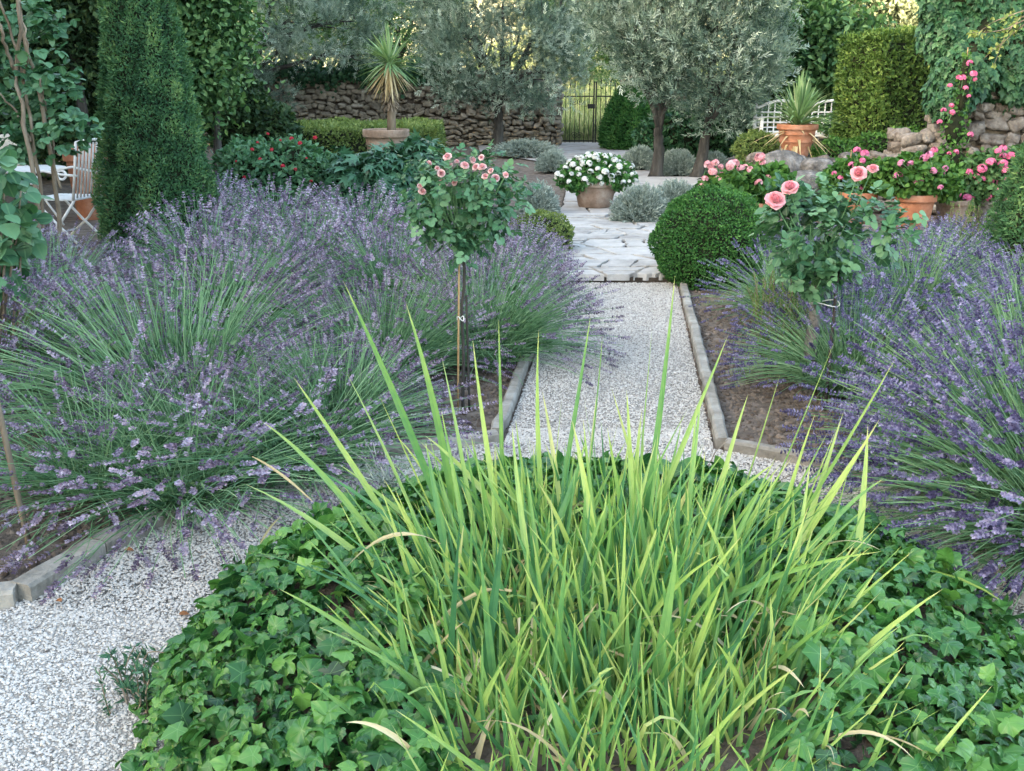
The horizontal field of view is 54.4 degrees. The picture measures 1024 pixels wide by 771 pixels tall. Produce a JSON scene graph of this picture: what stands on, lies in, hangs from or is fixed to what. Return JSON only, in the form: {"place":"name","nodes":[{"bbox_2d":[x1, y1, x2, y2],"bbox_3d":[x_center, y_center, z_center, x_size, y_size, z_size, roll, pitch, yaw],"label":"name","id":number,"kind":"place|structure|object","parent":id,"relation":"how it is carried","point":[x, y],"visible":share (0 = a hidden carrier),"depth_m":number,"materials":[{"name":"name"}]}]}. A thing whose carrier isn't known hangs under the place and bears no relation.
{"place":"outdoors","nodes":[
{"label":"outdoors","id":0,"kind":"place"},
{"bbox_2d":[0,603,217,770],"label":"gravel side path","id":1,"kind":"structure","parent":0,"point":[60,715],"depth_m":3.05,"materials":[{"name":"gravel"}]},
{"bbox_2d":[0,282,1023,770],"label":"gravel","id":2,"kind":"structure","parent":1,"relation":"on","point":[82,618],"depth_m":3.84,"materials":[{"name":"gravel"}]},
{"bbox_2d":[91,641,171,719],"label":"feathery weed","id":3,"kind":"object","parent":2,"relation":"on","point":[146,678],"visible":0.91,"depth_m":2.94,"materials":[{"name":"green plant"}]},
{"bbox_2d":[0,0,992,581],"bbox_3d":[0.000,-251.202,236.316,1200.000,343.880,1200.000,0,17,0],"label":"ground","id":4,"kind":"structure","parent":0,"point":[526,170],"depth_m":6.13,"materials":[{"name":"soil"}]},
{"bbox_2d":[0,403,30,544],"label":"garden cane","id":5,"kind":"object","parent":4,"relation":"on","point":[9,458],"visible":0.8,"depth_m":3.86,"materials":[{"name":"brown wood"}]},
{"bbox_2d":[0,149,54,416],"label":"round leaved shrub","id":6,"kind":"object","parent":4,"relation":"on","point":[22,239],"visible":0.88,"depth_m":5.18,"materials":[{"name":"green plant"}]},
{"bbox_2d":[0,0,104,281],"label":"climbing shrub","id":7,"kind":"object","parent":4,"relation":"on","point":[37,87],"visible":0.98,"depth_m":8.36,"materials":[{"name":"green plant"}]},
{"bbox_2d":[11,538,106,602],"bbox_3d":[-1.696,0.704,3.734,0.106,0.108,0.374,6,18,19],"label":"edging stone","id":8,"kind":"object","parent":4,"relation":"on","point":[34,583],"visible":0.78,"depth_m":3.66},
{"bbox_2d":[30,138,101,248],"bbox_3d":[-4.904,-2.144,11.052,0.668,1.187,0.540,3,18,11],"label":"garden chair","id":9,"kind":"object","parent":4,"relation":"on","point":[73,197],"visible":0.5,"depth_m":10.90,"materials":[{"name":"white paint"}]},
{"bbox_2d":[0,259,154,432],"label":"lavender bush","id":10,"kind":"object","parent":4,"relation":"on","point":[26,329],"visible":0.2,"depth_m":5.50,"materials":[{"name":"purple plant"}]},
{"bbox_2d":[3,215,163,331],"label":"lavender bush","id":11,"kind":"object","parent":4,"relation":"on","point":[102,248],"visible":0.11,"depth_m":7.42,"materials":[{"name":"purple plant"}]},
{"bbox_2d":[62,144,108,219],"bbox_3d":[-5.588,-2.694,13.193,0.600,0.950,0.600,0,17,0],"label":"terracotta pot","id":12,"kind":"object","parent":4,"relation":"on","point":[84,207],"visible":0.23,"depth_m":13.00,"materials":[{"name":"ceramic"}]},
{"bbox_2d":[0,0,176,185],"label":"dark tree","id":13,"kind":"object","parent":4,"relation":"on","point":[80,47],"visible":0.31,"depth_m":13.94,"materials":[{"name":"green plant"}]},
{"bbox_2d":[89,513,152,557],"bbox_3d":[-1.571,0.616,4.011,0.106,0.112,0.236,9,19,26],"label":"edging stone","id":14,"kind":"object","parent":4,"relation":"on","point":[110,542],"visible":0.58,"depth_m":3.97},
{"bbox_2d":[0,333,293,574],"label":"lavender bush","id":15,"kind":"object","parent":4,"relation":"on","point":[41,474],"visible":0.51,"depth_m":4.27,"materials":[{"name":"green plant"}]},
{"bbox_2d":[90,0,221,260],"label":"yew topiary","id":16,"kind":"object","parent":4,"relation":"on","point":[153,147],"visible":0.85,"depth_m":9.91,"materials":[{"name":"green plant"}]},
{"bbox_2d":[23,333,353,505],"bbox_3d":[-1.470,0.106,4.621,1.498,0.679,1.456,-5,15,-20],"label":"lavender bush","id":17,"kind":"object","parent":4,"relation":"on","point":[178,433],"visible":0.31,"depth_m":4.63,"materials":[{"name":"green plant"}]},
{"bbox_2d":[0,227,391,509],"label":"lavender bush","id":18,"kind":"object","parent":4,"relation":"on","point":[144,326],"visible":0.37,"depth_m":5.15,"materials":[{"name":"green plant"}]},
{"bbox_2d":[94,190,301,305],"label":"lavender bush","id":19,"kind":"object","parent":4,"relation":"on","point":[168,237],"visible":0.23,"depth_m":8.60,"materials":[{"name":"purple plant"}]},
{"bbox_2d":[0,355,401,604],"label":"lavender bush","id":20,"kind":"object","parent":4,"relation":"on","point":[167,499],"visible":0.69,"depth_m":4.09,"materials":[{"name":"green plant"}]},
{"bbox_2d":[122,168,286,253],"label":"lavender bush","id":21,"kind":"object","parent":4,"relation":"on","point":[220,187],"visible":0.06,"depth_m":10.57,"materials":[{"name":"purple plant"}]},
{"bbox_2d":[169,0,285,195],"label":"broad leaved tree","id":22,"kind":"object","parent":4,"relation":"on","point":[217,34],"visible":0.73,"depth_m":13.46,"materials":[{"name":"green plant"}]},
{"bbox_2d":[91,216,372,344],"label":"lavender bush","id":23,"kind":"object","parent":4,"relation":"on","point":[263,265],"visible":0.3,"depth_m":7.00,"materials":[{"name":"purple plant"}]},
{"bbox_2d":[201,75,304,151],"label":"dark shrub","id":24,"kind":"object","parent":4,"relation":"on","point":[274,119],"visible":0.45,"depth_m":16.13,"materials":[{"name":"green plant"}]},
{"bbox_2d":[184,173,356,256],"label":"lavender bush","id":25,"kind":"object","parent":4,"relation":"on","point":[282,201],"visible":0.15,"depth_m":10.17,"materials":[{"name":"purple plant"}]},
{"bbox_2d":[208,132,335,211],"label":"fuchsia bush","id":26,"kind":"object","parent":4,"relation":"on","point":[296,158],"visible":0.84,"depth_m":12.35,"materials":[{"name":"green plant"}]},
{"bbox_2d":[72,331,512,551],"bbox_3d":[-1.023,0.107,4.652,1.989,0.654,1.998,-10,20,-29],"label":"lavender bush","id":27,"kind":"object","parent":4,"relation":"on","point":[320,450],"visible":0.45,"depth_m":4.49,"materials":[{"name":"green plant"}]},
{"bbox_2d":[185,0,411,111],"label":"olive tree","id":28,"kind":"object","parent":4,"relation":"on","point":[288,34],"visible":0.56,"depth_m":24.70,"materials":[{"name":"green plant"}]},
{"bbox_2d":[189,193,408,300],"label":"lavender bush","id":29,"kind":"object","parent":4,"relation":"on","point":[322,221],"visible":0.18,"depth_m":8.29,"materials":[{"name":"purple plant"}]},
{"bbox_2d":[182,308,473,489],"bbox_3d":[-0.877,-0.027,5.003,1.548,0.694,1.493,-8,18,-36],"label":"lavender bush","id":30,"kind":"object","parent":4,"relation":"on","point":[336,392],"visible":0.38,"depth_m":5.04,"materials":[{"name":"green plant"}]},
{"bbox_2d":[277,178,436,260],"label":"lavender bush","id":31,"kind":"object","parent":4,"relation":"on","point":[390,203],"visible":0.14,"depth_m":9.71,"materials":[{"name":"purple plant"}]},
{"bbox_2d":[294,116,447,169],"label":"hedge","id":32,"kind":"object","parent":4,"relation":"on","point":[342,132],"visible":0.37,"depth_m":17.04,"materials":[{"name":"green plant"}]},
{"bbox_2d":[204,68,541,146],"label":"stone wall","id":33,"kind":"structure","parent":4,"relation":"on","point":[468,126],"depth_m":26.91,"materials":[{"name":"stone"}]},
{"bbox_2d":[251,52,476,107],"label":"wall ivy","id":34,"kind":"object","parent":33,"relation":"on","point":[334,75],"depth_m":26.43,"materials":[{"name":"green plant"}]},
{"bbox_2d":[250,0,498,69],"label":"dark tree","id":35,"kind":"object","parent":4,"relation":"on","point":[406,37],"visible":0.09,"depth_m":31.03,"materials":[{"name":"green plant"}]},
{"bbox_2d":[314,128,447,225],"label":"fan leaf shrub","id":36,"kind":"object","parent":4,"relation":"on","point":[371,167],"visible":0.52,"depth_m":11.95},
{"bbox_2d":[251,257,525,396],"bbox_3d":[-0.801,-0.370,5.964,1.768,0.801,1.719,-1,12,-5],"label":"lavender bush","id":37,"kind":"object","parent":4,"relation":"on","point":[429,338],"visible":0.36,"depth_m":6.04,"materials":[{"name":"green plant"}]},
{"bbox_2d":[280,205,499,321],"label":"lavender bush","id":38,"kind":"object","parent":4,"relation":"on","point":[368,258],"visible":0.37,"depth_m":7.68,"materials":[{"name":"purple plant"}]},
{"bbox_2d":[336,429,498,461],"bbox_3d":[-0.507,0.324,4.974,0.923,0.101,0.072,-7,18,-21],"label":"edging stone","id":39,"kind":"object","parent":4,"relation":"on","point":[494,437],"visible":0.28,"depth_m":5.00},
{"bbox_2d":[391,138,541,410],"bbox_3d":[-0.249,-0.548,5.387,0.775,1.524,0.728,-5,18,-15],"label":"standard rose","id":40,"kind":"object","parent":4,"relation":"on","point":[466,235],"visible":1,"depth_m":5.14,"materials":[{"name":"green plant"}]},
{"bbox_2d":[341,229,630,386],"bbox_3d":[-0.214,-0.546,6.367,1.976,0.896,1.921,6,16,10],"label":"lavender bush","id":41,"kind":"object","parent":4,"relation":"on","point":[524,314],"visible":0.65,"depth_m":6.40,"materials":[{"name":"green plant"}]},
{"bbox_2d":[385,0,600,152],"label":"olive tree","id":42,"kind":"object","parent":4,"relation":"on","point":[500,89],"visible":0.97,"depth_m":23.27,"materials":[{"name":"green plant"}]},
{"bbox_2d":[417,220,595,317],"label":"lavender bush","id":43,"kind":"object","parent":4,"relation":"on","point":[518,238],"visible":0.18,"depth_m":7.93,"materials":[{"name":"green plant"}]},
{"bbox_2d":[490,337,536,435],"bbox_3d":[0.038,-0.039,6.148,0.081,0.100,2.032,2,17,6],"label":"edging stone","id":44,"kind":"object","parent":4,"relation":"on","point":[511,397],"visible":0.56,"depth_m":5.75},
{"bbox_2d":[19,445,1023,638],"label":"gravel ring","id":45,"kind":"object","parent":4,"relation":"on","point":[175,600],"visible":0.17,"depth_m":3.87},
{"bbox_2d":[480,212,581,274],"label":"lavender bush","id":46,"kind":"object","parent":4,"relation":"on","point":[550,242],"visible":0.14,"depth_m":9.30,"materials":[{"name":"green plant"}]},
{"bbox_2d":[515,178,560,215],"bbox_3d":[0.352,-2.443,13.070,0.666,0.574,0.559,0,17,0],"label":"silver mound","id":47,"kind":"object","parent":4,"relation":"on","point":[544,197],"visible":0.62,"depth_m":12.96,"materials":[{"name":"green plant"}]},
{"bbox_2d":[510,209,574,254],"bbox_3d":[0.280,-1.569,10.405,0.791,0.555,0.773,0,17,0],"label":"box cushion","id":48,"kind":"object","parent":4,"relation":"on","point":[564,228],"visible":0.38,"depth_m":10.22,"materials":[{"name":"green plant"}]},
{"bbox_2d":[537,79,564,145],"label":"stone pier","id":49,"kind":"structure","parent":4,"relation":"on","point":[551,132],"depth_m":26.97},
{"bbox_2d":[115,431,1023,770],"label":"ivy mound","id":50,"kind":"object","parent":4,"relation":"on","point":[259,667],"visible":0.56,"depth_m":2.63,"materials":[{"name":"plant"}]},
{"bbox_2d":[248,279,997,770],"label":"sword leaf clump","id":51,"kind":"object","parent":50,"relation":"on","point":[630,623],"visible":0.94,"depth_m":2.70,"materials":[{"name":"plant"}]},
{"bbox_2d":[522,0,668,98],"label":"dark tree","id":52,"kind":"object","parent":4,"relation":"on","point":[605,61],"visible":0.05,"depth_m":32.15,"materials":[{"name":"green plant"}]},
{"bbox_2d":[469,35,732,141],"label":"meadow grass","id":53,"kind":"structure","parent":4,"relation":"on","point":[571,115],"depth_m":36.30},
{"bbox_2d":[597,80,651,149],"bbox_3d":[3.032,-6.989,25.771,1.684,1.925,1.696,0,17,0],"label":"dwarf spruce","id":54,"kind":"object","parent":4,"relation":"on","point":[620,120],"visible":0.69,"depth_m":25.36,"materials":[{"name":"green plant"}]},
{"bbox_2d":[680,281,702,345],"bbox_3d":[1.406,-0.570,7.868,0.077,0.098,2.132,2,17,6],"label":"edging stone","id":55,"kind":"object","parent":4,"relation":"on","point":[693,324],"visible":0.84,"depth_m":7.63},
{"bbox_2d":[630,92,777,159],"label":"ivy bank","id":56,"kind":"structure","parent":4,"relation":"on","point":[642,133],"depth_m":21.47,"materials":[{"name":"green plant"}]},
{"bbox_2d":[647,184,773,290],"bbox_3d":[1.796,-1.284,9.031,1.148,1.090,1.137,0,17,0],"label":"box ball","id":57,"kind":"object","parent":4,"relation":"on","point":[701,223],"visible":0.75,"depth_m":8.67,"materials":[{"name":"green plant"}]},
{"bbox_2d":[693,342,728,448],"bbox_3d":[1.174,0.026,5.933,0.079,0.103,1.880,2,17,6],"label":"edging stone","id":58,"kind":"object","parent":4,"relation":"on","point":[717,421],"visible":0.82,"depth_m":5.64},
{"bbox_2d":[623,0,809,176],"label":"olive tree","id":59,"kind":"object","parent":4,"relation":"on","point":[768,42],"visible":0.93,"depth_m":17.09,"materials":[{"name":"green plant"}]},
{"bbox_2d":[739,270,808,375],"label":"lavender plant","id":60,"kind":"object","parent":4,"relation":"on","point":[756,300],"visible":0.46,"depth_m":6.18,"materials":[{"name":"green plant"}]},
{"bbox_2d":[679,231,896,332],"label":"lavender bush","id":61,"kind":"object","parent":4,"relation":"on","point":[752,286],"visible":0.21,"depth_m":7.44,"materials":[{"name":"green plant"}]},
{"bbox_2d":[724,438,862,477],"bbox_3d":[1.369,0.362,4.853,0.676,0.100,0.074,10,20,29],"label":"edging stone","id":62,"kind":"object","parent":4,"relation":"on","point":[767,451],"visible":0.41,"depth_m":4.88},
{"bbox_2d":[753,99,843,136],"bbox_3d":[5.184,-4.443,17.429,1.827,1.088,0.568,0,17,0],"label":"lattice bench","id":63,"kind":"object","parent":4,"relation":"on","point":[762,122],"visible":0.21,"depth_m":17.55,"materials":[{"name":"white paint"}]},
{"bbox_2d":[719,0,910,156],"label":"laurel tree","id":64,"kind":"object","parent":4,"relation":"on","point":[826,22],"visible":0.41,"depth_m":19.14,"materials":[{"name":"green plant"}]},
{"bbox_2d":[744,150,897,212],"bbox_3d":[4.612,-2.979,14.363,2.501,0.889,1.649,1,17,2],"label":"stone ledge","id":65,"kind":"object","parent":4,"relation":"on","point":[751,156],"visible":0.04,"depth_m":13.69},
{"bbox_2d":[729,128,780,162],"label":"yellow shrub","id":66,"kind":"object","parent":65,"relation":"on","point":[745,148],"visible":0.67,"depth_m":14.45,"materials":[{"name":"green plant"}]},
{"bbox_2d":[777,123,818,156],"bbox_3d":[4.014,-3.463,14.054,0.570,0.440,0.570,0,17,0],"label":"terracotta pot","id":67,"kind":"object","parent":65,"relation":"on","point":[794,133],"visible":0.82,"depth_m":13.86,"materials":[{"name":"ceramic"}]},
{"bbox_2d":[751,68,841,158],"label":"potted yucca","id":68,"kind":"object","parent":67,"relation":"in","point":[799,111],"visible":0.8,"depth_m":13.81,"materials":[{"name":"green plant"}]},
{"bbox_2d":[809,125,920,157],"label":"shrub","id":69,"kind":"object","parent":65,"relation":"on","point":[869,141],"visible":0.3,"depth_m":14.98,"materials":[{"name":"green plant"}]},
{"bbox_2d":[748,164,928,395],"bbox_3d":[1.827,-0.585,5.742,0.950,1.390,0.758,0,17,0],"label":"standard rose","id":70,"kind":"object","parent":4,"relation":"on","point":[830,205],"visible":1,"depth_m":5.55,"materials":[{"name":"green plant"}]},
{"bbox_2d":[706,271,997,412],"bbox_3d":[1.983,-0.301,5.788,1.672,0.792,1.613,3,13,11],"label":"lavender bush","id":71,"kind":"object","parent":4,"relation":"on","point":[823,347],"visible":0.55,"depth_m":5.80,"materials":[{"name":"green plant"}]},
{"bbox_2d":[827,24,932,141],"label":"clipped hedge","id":72,"kind":"object","parent":4,"relation":"on","point":[886,79],"visible":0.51,"depth_m":15.43,"materials":[{"name":"green plant"}]},
{"bbox_2d":[775,271,1023,595],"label":"lavender bush","id":73,"kind":"object","parent":4,"relation":"on","point":[950,331],"visible":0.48,"depth_m":4.20,"materials":[{"name":"purple plant"}]},
{"bbox_2d":[800,300,1023,626],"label":"lavender bush","id":74,"kind":"object","parent":4,"relation":"on","point":[999,514],"visible":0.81,"depth_m":3.63,"materials":[{"name":"purple plant"}]},
{"bbox_2d":[800,224,1023,338],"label":"lavender bush","id":75,"kind":"object","parent":4,"relation":"on","point":[893,280],"visible":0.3,"depth_m":7.27,"materials":[{"name":"green plant"}]},
{"bbox_2d":[854,214,1016,297],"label":"lavender bush","id":76,"kind":"object","parent":4,"relation":"on","point":[954,233],"visible":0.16,"depth_m":8.53,"materials":[{"name":"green plant"}]},
{"bbox_2d":[883,92,1023,214],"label":"ruined wall","id":77,"kind":"structure","parent":4,"relation":"on","point":[989,127],"depth_m":13.20,"materials":[{"name":"stone"}]},
{"bbox_2d":[914,0,1023,125],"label":"ivy curtain","id":78,"kind":"object","parent":77,"relation":"on","point":[943,42],"visible":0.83,"depth_m":12.61,"materials":[{"name":"green plant"}]},
{"bbox_2d":[966,8,1023,69],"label":"climber shoot","id":79,"kind":"object","parent":78,"relation":"attached to","point":[1011,32],"visible":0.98,"depth_m":12.15,"materials":[{"name":"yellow plant"}]},
{"bbox_2d":[930,50,977,164],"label":"climbing rose","id":80,"kind":"object","parent":4,"relation":"on","point":[955,130],"visible":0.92,"depth_m":12.42,"materials":[{"name":"green plant"}]},
{"bbox_2d":[895,249,1023,394],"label":"lavender bush","id":81,"kind":"object","parent":4,"relation":"on","point":[1000,280],"visible":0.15,"depth_m":6.03,"materials":[{"name":"purple plant"}]},
{"bbox_2d":[929,238,1023,320],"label":"lavender bush","id":82,"kind":"object","parent":4,"relation":"on","point":[1020,252],"visible":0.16,"depth_m":7.23,"materials":[{"name":"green plant"}]},
{"bbox_2d":[975,141,1023,285],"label":"clipped cone","id":83,"kind":"object","parent":4,"relation":"on","point":[1008,226],"visible":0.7,"depth_m":8.78,"materials":[{"name":"green plant"}]},
{"bbox_2d":[478,142,687,176],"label":"forecourt","id":84,"kind":"structure","parent":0,"point":[572,149],"depth_m":25.27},
{"bbox_2d":[489,136,564,158],"bbox_3d":[0.346,-5.598,23.372,1.813,0.485,1.465,0,17,0],"label":"silver mound","id":85,"kind":"object","parent":84,"relation":"on","point":[525,148],"visible":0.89,"depth_m":23.07,"materials":[{"name":"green plant"}]},
{"bbox_2d":[570,0,760,176],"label":"olive tree","id":86,"kind":"object","parent":84,"relation":"on","point":[619,25],"visible":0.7,"depth_m":17.42,"materials":[{"name":"green plant"}]},
{"bbox_2d":[663,147,695,175],"bbox_3d":[3.129,-4.213,18.794,0.870,0.571,0.749,0,17,0],"label":"silver mound","id":87,"kind":"object","parent":84,"relation":"on","point":[679,162],"visible":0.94,"depth_m":18.62,"materials":[{"name":"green plant"}]},
{"bbox_2d":[546,213,664,280],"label":"paving","id":88,"kind":"structure","parent":0,"point":[600,247],"depth_m":10.41,"materials":[{"name":"stone"}]},
{"bbox_2d":[608,180,668,222],"bbox_3d":[1.614,-2.281,12.492,0.839,0.618,0.718,0,17,0],"label":"silver mound","id":89,"kind":"object","parent":88,"relation":"on","point":[637,203],"visible":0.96,"depth_m":12.34,"materials":[{"name":"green plant"}]},
{"bbox_2d":[504,283,712,461],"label":"gravel path","id":90,"kind":"structure","parent":0,"point":[619,395],"depth_m":6.13,"materials":[{"name":"gravel"}]},
{"bbox_2d":[559,177,701,214],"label":"paving","id":91,"kind":"structure","parent":0,"point":[570,202],"depth_m":15.02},
{"bbox_2d":[576,182,614,207],"bbox_3d":[1.156,-2.677,13.863,0.660,0.360,0.660,0,17,0],"label":"terracotta pot","id":92,"kind":"object","parent":91,"relation":"on","point":[597,195],"visible":0.53,"depth_m":13.65,"materials":[{"name":"ceramic"}]},
{"bbox_2d":[552,151,638,195],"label":"geranium plant","id":93,"kind":"object","parent":92,"relation":"in","point":[618,173],"visible":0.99,"depth_m":13.55,"materials":[{"name":"white plant"}]},
{"bbox_2d":[831,224,875,236],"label":"stone block","id":94,"kind":"structure","parent":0,"point":[867,227],"depth_m":11.70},
{"bbox_2d":[839,192,877,223],"bbox_3d":[4.080,-2.118,11.801,0.460,0.360,0.460,0,17,0],"label":"terracotta pot","id":95,"kind":"object","parent":94,"relation":"on","point":[867,196],"visible":0.29,"depth_m":11.60,"materials":[{"name":"ceramic"}]},
{"bbox_2d":[815,147,880,192],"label":"geranium plant","id":96,"kind":"object","parent":95,"relation":"in","point":[838,170],"visible":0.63,"depth_m":11.65,"materials":[{"name":"green plant"}]},
{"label":"stone block","id":97,"kind":"object","parent":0,"visible":0},
{"bbox_2d":[974,199,1003,222],"bbox_3d":[5.799,-2.129,12.112,0.400,0.300,0.400,0,17,0],"label":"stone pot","id":98,"kind":"object","parent":97,"relation":"on","point":[987,206],"visible":0.12,"depth_m":11.99,"materials":[{"name":"stone"}]},
{"bbox_2d":[957,144,1020,210],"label":"geranium plant","id":99,"kind":"object","parent":98,"relation":"in","point":[985,169],"visible":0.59,"depth_m":11.80,"materials":[{"name":"green plant"}]},
{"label":"stone block","id":100,"kind":"object","parent":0,"visible":0},
{"bbox_2d":[892,195,937,229],"bbox_3d":[4.644,-2.018,11.518,0.490,0.400,0.490,0,17,0],"label":"terracotta pot","id":101,"kind":"object","parent":100,"relation":"on","point":[913,204],"visible":0.56,"depth_m":11.32,"materials":[{"name":"ceramic"}]},
{"bbox_2d":[864,150,966,204],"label":"geranium plant","id":102,"kind":"object","parent":101,"relation":"in","point":[906,174],"visible":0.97,"depth_m":11.24,"materials":[{"name":"green plant"}]},
{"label":"plinth","id":103,"kind":"object","parent":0,"visible":0},
{"bbox_2d":[362,128,409,150],"bbox_3d":[-1.669,-3.099,13.277,0.620,0.620,0.620,0,17,0],"label":"urn","id":104,"kind":"object","parent":103,"relation":"on","point":[374,136],"visible":0.49,"depth_m":12.98,"materials":[{"name":"stone"}]},
{"bbox_2d":[356,24,423,129],"bbox_3d":[-1.589,-4.011,12.990,1.008,1.494,1.030,0,17,0],"label":"yucca tree","id":105,"kind":"object","parent":104,"relation":"in","point":[388,83],"visible":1,"depth_m":12.93,"materials":[{"name":"green plant"}]},
{"bbox_3d":[2.700,-1.865,11.147,0.540,0.400,0.540,0,17,0],"label":"terracotta pot","id":106,"kind":"object","parent":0,"visible":0},
{"bbox_2d":[694,152,797,204],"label":"geranium plant","id":107,"kind":"object","parent":106,"relation":"in","point":[739,175],"visible":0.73,"depth_m":10.78,"materials":[{"name":"green plant"}]},
{"bbox_3d":[3.049,-7.490,27.358,0.160,1.740,0.300,0,17,0],"label":"gate post","id":108,"kind":"object","parent":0,"visible":0},
{"bbox_2d":[560,78,620,142],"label":"iron gate","id":109,"kind":"structure","parent":108,"relation":"attached to","point":[593,106],"depth_m":27.24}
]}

